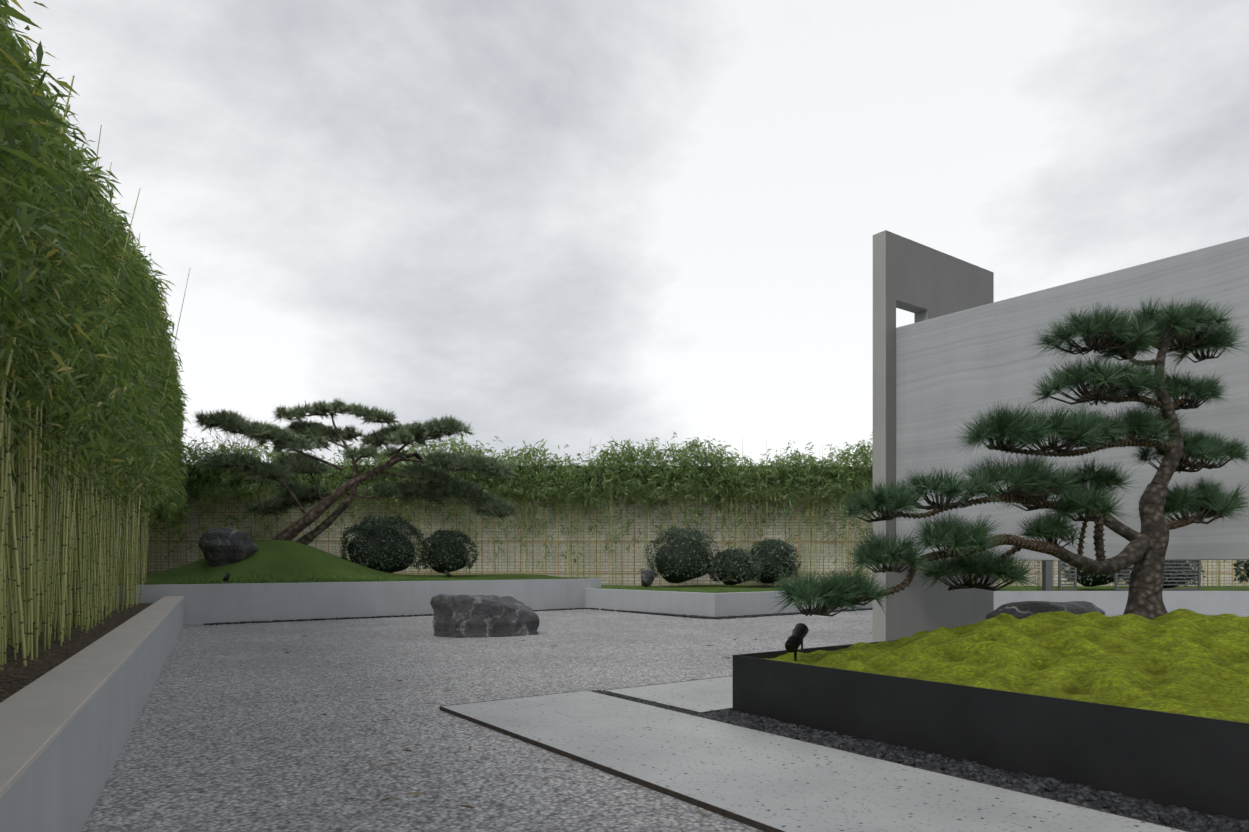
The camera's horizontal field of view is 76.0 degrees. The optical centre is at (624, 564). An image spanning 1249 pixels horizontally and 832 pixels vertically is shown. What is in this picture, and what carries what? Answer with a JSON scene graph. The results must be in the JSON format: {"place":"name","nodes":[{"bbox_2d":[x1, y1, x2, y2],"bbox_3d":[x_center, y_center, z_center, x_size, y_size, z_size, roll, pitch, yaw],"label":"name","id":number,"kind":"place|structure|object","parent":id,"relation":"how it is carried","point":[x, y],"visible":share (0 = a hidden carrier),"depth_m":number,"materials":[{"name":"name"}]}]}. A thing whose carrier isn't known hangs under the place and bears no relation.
{"place":"outdoors","nodes":[
{"label":"outdoors","id":0,"kind":"place"},
{"bbox_2d":[0,603,152,702],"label":"planter mulch","id":1,"kind":"object","parent":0,"point":[16,675],"depth_m":7.04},
{"bbox_2d":[0,75,189,669],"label":"bamboo culms","id":2,"kind":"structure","parent":1,"relation":"on","point":[32,580],"depth_m":8.00,"materials":[{"name":"green plant"}]},
{"bbox_2d":[0,0,197,544],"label":"bamboo","id":3,"kind":"object","parent":2,"relation":"attached to","point":[82,317],"depth_m":5.75,"materials":[{"name":"green plant"}]},
{"bbox_2d":[184,414,282,462],"bbox_3d":[-17.867,-2.585,34.898,4.974,7.660,8.398,0,0,-36],"label":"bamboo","id":4,"kind":"object","parent":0,"point":[244,443],"depth_m":33.02,"materials":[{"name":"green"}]},
{"bbox_2d":[119,540,564,584],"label":"back lawn","id":5,"kind":"structure","parent":0,"point":[271,556],"depth_m":19.14,"materials":[{"name":"green plant"}]},
{"bbox_2d":[223,573,229,581],"bbox_3d":[-8.462,0.325,16.995,0.097,0.278,0.238,0,0,-8],"label":"spotlight","id":6,"kind":"object","parent":5,"relation":"on","point":[226,577],"depth_m":16.96,"materials":[{"name":"black metal"}]},
{"bbox_2d":[198,527,257,566],"bbox_3d":[-9.356,-0.333,18.892,1.299,1.080,0.990,0,0,-36],"label":"mound boulder","id":7,"kind":"object","parent":5,"relation":"on","point":[223,546],"visible":0.81,"depth_m":18.55,"materials":[{"name":"grey stone"}]},
{"bbox_2d":[193,397,519,544],"bbox_3d":[-6.669,-2.357,20.776,7.900,3.997,3.474,0,0,0],"label":"leaning pine","id":8,"kind":"object","parent":5,"relation":"on","point":[391,433],"depth_m":20.77,"materials":[{"name":"green plant"}]},
{"bbox_2d":[414,452,423,462],"bbox_3d":[-5.427,-2.817,21.156,0.300,0.291,0.130,0,0,-8],"label":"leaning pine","id":9,"kind":"object","parent":8,"relation":"attached to","point":[418,456],"visible":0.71,"depth_m":21.10,"materials":[{"name":"black wood"}]},
{"bbox_2d":[348,524,413,572],"bbox_3d":[-6.750,-0.395,22.233,1.743,1.439,1.754,0,0,-36],"label":"shrub","id":10,"kind":"object","parent":5,"relation":"on","point":[395,568],"visible":0.67,"depth_m":21.61,"materials":[{"name":"green plant"}]},
{"bbox_2d":[340,514,428,569],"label":"shrub leaves","id":11,"kind":"object","parent":5,"relation":"on","point":[386,522],"visible":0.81,"depth_m":21.71,"materials":[{"name":"green plant"}]},
{"bbox_2d":[426,536,467,572],"bbox_3d":[-5.062,-0.271,22.824,1.162,1.071,1.169,0,0,-36],"label":"shrub","id":12,"kind":"object","parent":5,"relation":"on","point":[442,567],"visible":0.58,"depth_m":22.41,"materials":[{"name":"green plant"}]},
{"bbox_2d":[444,570,451,577],"bbox_3d":[-4.716,0.300,21.351,0.233,0.285,0.097,0,0,22],"label":"spotlight","id":13,"kind":"object","parent":5,"relation":"on","point":[446,572],"depth_m":21.32,"materials":[{"name":"black metal"}]},
{"bbox_2d":[419,528,478,568],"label":"shrub leaves","id":14,"kind":"object","parent":5,"relation":"on","point":[441,534],"visible":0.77,"depth_m":22.47,"materials":[{"name":"green plant"}]},
{"bbox_2d":[1,0,1248,487],"label":"sky","id":15,"kind":"structure","parent":0,"point":[572,223],"materials":[{"name":"white"}]},
{"bbox_2d":[82,609,1248,831],"bbox_3d":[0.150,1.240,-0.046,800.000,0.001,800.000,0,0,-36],"label":"gravel ground","id":16,"kind":"structure","parent":0,"point":[252,727],"depth_m":6.10,"materials":[{"name":"grey gravel"}]},
{"bbox_2d":[13,424,138,621],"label":"boundary wall","id":17,"kind":"structure","parent":16,"relation":"on","point":[54,525],"depth_m":12.14,"materials":[{"name":"beige paint"}]},
{"bbox_2d":[0,598,183,831],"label":"planter wall","id":18,"kind":"structure","parent":16,"relation":"on","point":[58,785],"depth_m":3.85,"materials":[{"name":"concrete"}]},
{"bbox_2d":[0,596,183,798],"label":"planter ledge","id":19,"kind":"object","parent":18,"relation":"on","point":[38,715],"visible":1,"depth_m":3.94,"materials":[{"name":"concrete"}]},
{"bbox_2d":[92,578,600,625],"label":"planter wall","id":20,"kind":"structure","parent":16,"relation":"on","point":[223,603],"depth_m":18.00,"materials":[{"name":"concrete"}]},
{"bbox_2d":[430,594,538,637],"bbox_3d":[-2.420,1.094,14.007,1.910,1.169,0.965,0,0,-16],"label":"boulder","id":21,"kind":"object","parent":16,"relation":"on","point":[464,616],"visible":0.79,"depth_m":13.60,"materials":[{"name":"grey stone"}]},
{"bbox_2d":[285,634,756,831],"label":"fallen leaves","id":22,"kind":"object","parent":16,"relation":"on","point":[466,806],"visible":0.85,"depth_m":6.53,"materials":[{"name":"plant"}]},
{"bbox_2d":[139,487,1248,585],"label":"boundary wall","id":23,"kind":"structure","parent":16,"relation":"on","point":[514,557],"depth_m":25.93,"materials":[{"name":"beige tile"}]},
{"bbox_2d":[203,608,1248,831],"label":"black pebbles","id":24,"kind":"object","parent":16,"relation":"on","point":[1150,810],"visible":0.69,"depth_m":4.68,"materials":[{"name":"black gravel"}]},
{"bbox_2d":[585,588,872,616],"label":"planter wall","id":25,"kind":"structure","parent":16,"relation":"on","point":[716,604],"depth_m":19.40,"materials":[{"name":"concrete"}]},
{"bbox_2d":[441,676,1185,831],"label":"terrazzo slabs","id":26,"kind":"structure","parent":16,"relation":"on","point":[785,784],"depth_m":4.66,"materials":[{"name":"grey stone"}]},
{"bbox_2d":[440,676,1190,831],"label":"paving edge","id":27,"kind":"object","parent":16,"relation":"on","point":[716,810],"visible":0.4,"depth_m":4.66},
{"bbox_2d":[873,230,993,641],"bbox_3d":[5.292,-2.001,13.546,3.120,6.480,0.246,0,0,-36],"label":"concrete pylon","id":28,"kind":"object","parent":16,"relation":"on","point":[921,282],"visible":0.54,"depth_m":12.85,"materials":[{"name":"grey concrete"}]},
{"bbox_2d":[896,236,1248,560],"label":"wall","id":29,"kind":"structure","parent":28,"relation":"attached to","point":[954,370],"depth_m":10.79,"materials":[{"name":"concrete"}]},
{"bbox_2d":[733,640,1248,820],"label":"steel planter","id":30,"kind":"object","parent":16,"relation":"on","point":[1189,762],"visible":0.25,"depth_m":4.63,"materials":[{"name":"black metal"}]},
{"bbox_2d":[761,608,1248,722],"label":"moss mound","id":31,"kind":"object","parent":30,"relation":"in","point":[1184,661],"visible":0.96,"depth_m":5.57,"materials":[{"name":"green plant"}]},
{"bbox_2d":[785,623,808,660],"bbox_3d":[1.410,0.661,6.558,0.121,0.347,0.297,0,0,34],"label":"spotlight","id":32,"kind":"object","parent":31,"relation":"on","point":[794,642],"visible":0.96,"depth_m":6.51,"materials":[{"name":"black metal"}]},
{"bbox_2d":[766,294,1248,619],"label":"pine","id":33,"kind":"object","parent":30,"relation":"in","point":[1079,426],"depth_m":7.22,"materials":[{"name":"green plant"}]},
{"bbox_2d":[985,601,1104,618],"bbox_3d":[5.615,0.843,10.593,1.721,0.730,0.814,0,0,-12],"label":"rock","id":34,"kind":"object","parent":16,"relation":"on","point":[1021,610],"visible":0.31,"depth_m":10.37,"materials":[{"name":"grey stone"}]},
{"bbox_2d":[994,591,1248,613],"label":"planter wall","id":35,"kind":"structure","parent":16,"relation":"on","point":[1198,602],"depth_m":19.73,"materials":[{"name":"concrete"}]},
{"bbox_2d":[644,525,721,582],"bbox_3d":[1.751,-0.306,24.022,2.378,1.776,2.324,0,0,-36],"label":"shrub","id":36,"kind":"object","parent":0,"point":[672,577],"depth_m":23.45,"materials":[{"name":"green plant"}]},
{"bbox_2d":[601,584,779,591],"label":"planter lawn","id":37,"kind":"structure","parent":0,"point":[725,588],"depth_m":23.31,"materials":[{"name":"green plant"}]},
{"bbox_2d":[176,560,777,592],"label":"fringe grass","id":38,"kind":"structure","parent":37,"relation":"on","point":[324,579],"depth_m":18.82,"materials":[{"name":"green plant"}]},
{"bbox_2d":[641,569,653,586],"bbox_3d":[0.666,0.420,23.471,0.432,0.527,0.332,0,0,-19],"label":"planter rock","id":39,"kind":"object","parent":37,"relation":"on","point":[647,578],"visible":0.98,"depth_m":23.35,"materials":[{"name":"grey stone"}]},
{"bbox_2d":[709,546,764,584],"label":"shrub leaves","id":40,"kind":"object","parent":37,"relation":"on","point":[744,553],"depth_m":23.60,"materials":[{"name":"green plant"}]},
{"bbox_2d":[748,537,801,583],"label":"shrub leaves","id":41,"kind":"object","parent":37,"relation":"on","point":[758,546],"depth_m":24.61,"materials":[{"name":"green plant"}]},
{"bbox_2d":[996,586,1248,590],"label":"planter lawn","id":42,"kind":"structure","parent":0,"point":[1203,588],"depth_m":23.60,"materials":[{"name":"green plant"}]},
{"bbox_2d":[138,494,1244,585],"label":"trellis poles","id":43,"kind":"object","parent":42,"relation":"on","point":[647,541],"visible":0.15,"depth_m":25.55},
{"bbox_2d":[140,497,1224,585],"bbox_3d":[2.870,-0.710,25.696,37.500,2.900,0.007,0,0,-1],"label":"bamboo","id":44,"kind":"object","parent":43,"relation":"attached to","point":[501,532],"visible":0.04,"depth_m":25.59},
{"bbox_2d":[142,438,1247,586],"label":"bamboo culms","id":45,"kind":"object","parent":42,"relation":"on","point":[611,543],"visible":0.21,"depth_m":25.46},
{"bbox_2d":[146,431,1229,570],"bbox_3d":[2.947,-1.990,25.604,31.781,4.614,22.526,0,0,-36],"label":"bamboo","id":46,"kind":"object","parent":45,"relation":"attached to","point":[711,458],"depth_m":25.31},
{"bbox_2d":[1042,561,1052,590],"bbox_3d":[10.724,-0.360,20.266,0.180,3.200,0.180,0,0,-1],"label":"steel post","id":47,"kind":"object","parent":42,"relation":"on","point":[1047,575],"depth_m":20.18,"materials":[{"name":"grey metal"}]},
{"bbox_2d":[1061,561,1132,586],"bbox_3d":[13.103,0.007,22.242,1.913,1.248,1.896,0,0,-36],"label":"shrub","id":48,"kind":"object","parent":42,"relation":"on","point":[1096,581],"depth_m":21.83,"materials":[{"name":"green plant"}]},
{"bbox_2d":[1058,560,1200,590],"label":"louvre screens","id":49,"kind":"object","parent":42,"relation":"on","point":[1116,580],"visible":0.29,"depth_m":20.34,"materials":[{"name":"grey metal"}]},
{"bbox_2d":[1123,561,1205,587],"bbox_3d":[15.274,0.121,22.782,2.229,1.220,2.151,0,0,-36],"label":"slatted screen","id":50,"kind":"object","parent":42,"relation":"on","point":[1169,586],"depth_m":22.13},
{"bbox_2d":[1233,560,1248,582],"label":"shrub leaves","id":51,"kind":"object","parent":42,"relation":"on","point":[1238,564],"depth_m":21.54,"materials":[{"name":"green plant"}]}
]}

